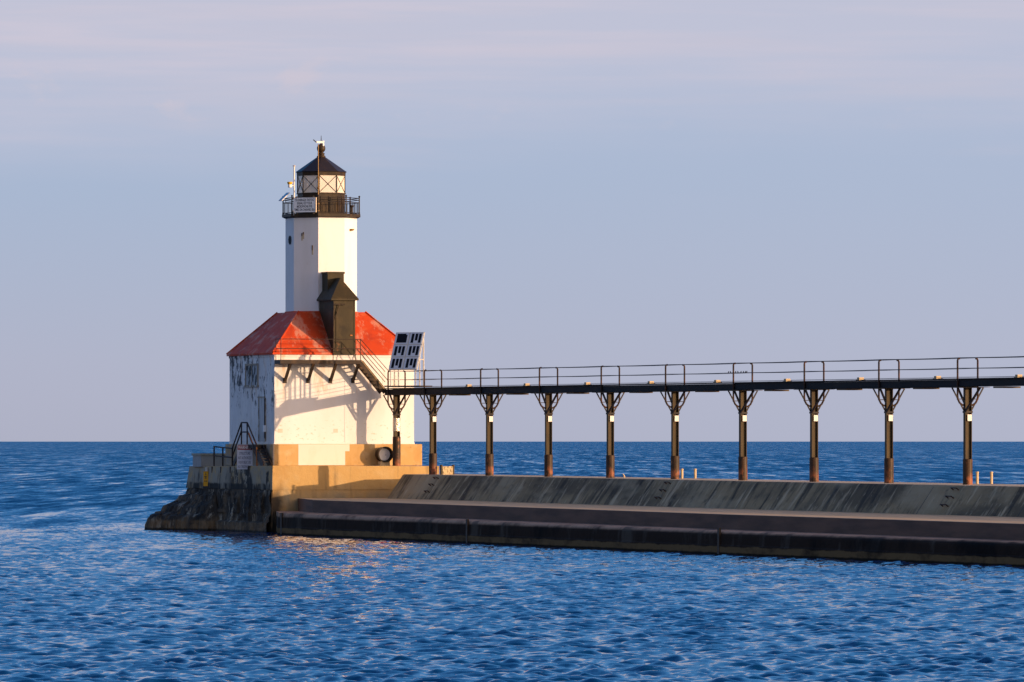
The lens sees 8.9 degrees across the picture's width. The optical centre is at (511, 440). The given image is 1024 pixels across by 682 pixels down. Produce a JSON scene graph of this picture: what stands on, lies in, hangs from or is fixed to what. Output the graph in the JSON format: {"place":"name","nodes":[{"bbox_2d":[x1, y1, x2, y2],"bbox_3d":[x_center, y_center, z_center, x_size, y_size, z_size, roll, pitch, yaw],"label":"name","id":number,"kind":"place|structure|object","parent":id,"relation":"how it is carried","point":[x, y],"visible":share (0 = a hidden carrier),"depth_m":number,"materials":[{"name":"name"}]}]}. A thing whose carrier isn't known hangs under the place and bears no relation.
{"place":"outdoors","nodes":[
{"label":"outdoors","id":0,"kind":"place"},
{"bbox_2d":[440,465,454,474],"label":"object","id":1,"kind":"structure","parent":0,"point":[446,470],"depth_m":393.96,"materials":[{"name":"beige concrete"}]},
{"bbox_2d":[0,442,1023,681],"bbox_3d":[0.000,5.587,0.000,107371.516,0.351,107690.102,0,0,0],"label":"water","id":2,"kind":"structure","parent":0,"point":[98,583],"depth_m":234.17,"materials":[{"name":"blue liquid"}]},
{"bbox_2d":[144,453,438,532],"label":"pierhead","id":3,"kind":"object","parent":2,"relation":"in","point":[253,499],"visible":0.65,"depth_m":400.20,"materials":[{"name":"concrete"}]},
{"bbox_2d":[203,467,207,485],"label":"yellow marker sign","id":4,"kind":"object","parent":3,"relation":"hanging from","point":[205,478],"visible":1,"depth_m":409.41,"materials":[{"name":"yellow metal"}]},
{"bbox_2d":[211,446,231,472],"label":"edge railing","id":5,"kind":"object","parent":3,"relation":"on","point":[222,456],"visible":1,"depth_m":407.05,"materials":[{"name":"black metal"}]},
{"bbox_2d":[237,445,252,468],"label":"warning sign","id":6,"kind":"object","parent":3,"relation":"on","point":[244,456],"visible":1,"depth_m":401.85,"materials":[{"name":"white metal"}]},
{"bbox_2d":[232,422,271,465],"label":"staircase","id":7,"kind":"structure","parent":3,"relation":"on","point":[259,459],"depth_m":400.84,"materials":[{"name":"black metal"}]},
{"bbox_2d":[225,139,421,465],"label":"lighthouse","id":8,"kind":"object","parent":3,"relation":"on","point":[309,367],"visible":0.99,"depth_m":402.27,"materials":[{"name":"paint"}]},
{"bbox_2d":[244,363,258,386],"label":"window","id":9,"kind":"structure","parent":8,"relation":"in","point":[251,371],"depth_m":404.20,"materials":[{"name":"paint"}]},
{"bbox_2d":[257,396,265,440],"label":"door","id":10,"kind":"structure","parent":8,"relation":"in","point":[261,399],"depth_m":402.23,"materials":[{"name":"paint"}]},
{"bbox_2d":[279,192,289,201],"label":"solar panel","id":11,"kind":"object","parent":8,"relation":"attached to","point":[284,196],"visible":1,"depth_m":404.41,"materials":[{"name":"blue glass"}]},
{"bbox_2d":[292,165,294,213],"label":"instrument mast","id":12,"kind":"object","parent":8,"relation":"attached to","point":[293,185],"visible":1,"depth_m":404.14,"materials":[{"name":"white metal"}]},
{"bbox_2d":[294,196,316,213],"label":"fog signal sign","id":13,"kind":"object","parent":8,"relation":"attached to","point":[305,204],"visible":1,"depth_m":403.65,"materials":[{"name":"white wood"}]},
{"bbox_2d":[313,139,323,210],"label":"antenna pole","id":14,"kind":"object","parent":8,"relation":"on","point":[322,142],"visible":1,"depth_m":403.54,"materials":[{"name":"brown metal"}]},
{"bbox_2d":[375,447,392,465],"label":"fog horn","id":15,"kind":"object","parent":3,"relation":"on","point":[384,456],"visible":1,"depth_m":401.27,"materials":[{"name":"white metal"}]},
{"bbox_2d":[383,370,409,465],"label":"catwalk support","id":16,"kind":"object","parent":3,"relation":"on","point":[396,408],"visible":1,"depth_m":400.74,"materials":[{"name":"metal"}]},
{"bbox_2d":[276,474,1023,566],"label":"pier","id":17,"kind":"structure","parent":2,"relation":"in","point":[917,522],"depth_m":338.85,"materials":[{"name":"concrete"}]},
{"bbox_2d":[419,369,445,474],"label":"catwalk support","id":18,"kind":"object","parent":17,"relation":"on","point":[433,409],"visible":1,"depth_m":395.15,"materials":[{"name":"metal"}]},
{"bbox_2d":[476,368,502,475],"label":"catwalk support","id":19,"kind":"object","parent":17,"relation":"on","point":[489,454],"visible":1,"depth_m":386.60,"materials":[{"name":"black paint"}]},
{"bbox_2d":[385,356,1023,395],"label":"catwalk","id":20,"kind":"object","parent":19,"relation":"on","point":[939,382],"visible":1,"depth_m":353.87,"materials":[{"name":"metal"}]},
{"bbox_2d":[384,332,431,386],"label":"solar array","id":21,"kind":"object","parent":20,"relation":"on","point":[406,350],"visible":1,"depth_m":397.32,"materials":[{"name":"glass"}]},
{"bbox_2d":[534,367,562,476],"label":"catwalk support","id":22,"kind":"object","parent":17,"relation":"on","point":[548,455],"visible":1,"depth_m":378.05,"materials":[{"name":"black paint"}]},
{"bbox_2d":[596,365,624,477],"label":"catwalk support","id":23,"kind":"object","parent":17,"relation":"on","point":[610,401],"visible":1,"depth_m":369.50,"materials":[{"name":"black paint"}]},
{"bbox_2d":[654,481,670,498],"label":"wall ladder","id":24,"kind":"object","parent":17,"relation":"attached to","point":[665,482],"depth_m":357.94,"materials":[{"name":"black metal"}]},
{"bbox_2d":[660,364,689,478],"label":"catwalk support","id":25,"kind":"object","parent":17,"relation":"on","point":[675,401],"visible":1,"depth_m":360.98,"materials":[{"name":"black paint"}]},
{"bbox_2d":[680,469,696,478],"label":"stub posts","id":26,"kind":"object","parent":17,"relation":"on","point":[682,473],"visible":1,"depth_m":364.16,"materials":[{"name":"beige metal"}]},
{"bbox_2d":[728,362,757,479],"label":"catwalk support","id":27,"kind":"object","parent":17,"relation":"on","point":[742,400],"visible":1,"depth_m":352.44,"materials":[{"name":"black paint"}]},
{"bbox_2d":[799,361,829,481],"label":"catwalk support","id":28,"kind":"object","parent":17,"relation":"on","point":[813,400],"visible":1,"depth_m":343.91,"materials":[{"name":"black paint"}]},
{"bbox_2d":[873,360,904,482],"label":"catwalk support","id":29,"kind":"object","parent":17,"relation":"on","point":[888,398],"visible":1,"depth_m":335.34,"materials":[{"name":"black paint"}]},
{"bbox_2d":[940,487,958,506],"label":"wall ladder","id":30,"kind":"object","parent":17,"relation":"attached to","point":[949,496],"depth_m":323.67,"materials":[{"name":"black metal"}]},
{"bbox_2d":[952,358,983,484],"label":"catwalk support","id":31,"kind":"object","parent":17,"relation":"on","point":[967,400],"visible":1,"depth_m":326.81,"materials":[{"name":"black paint"}]},
{"bbox_2d":[976,472,992,483],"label":"stub posts","id":32,"kind":"object","parent":17,"relation":"on","point":[977,477],"visible":1,"depth_m":329.58,"materials":[{"name":"beige metal"}]},
{"bbox_2d":[0,0,1023,441],"label":"sky","id":33,"kind":"structure","parent":0,"point":[538,183],"materials":[{"name":"blue"}]}
]}

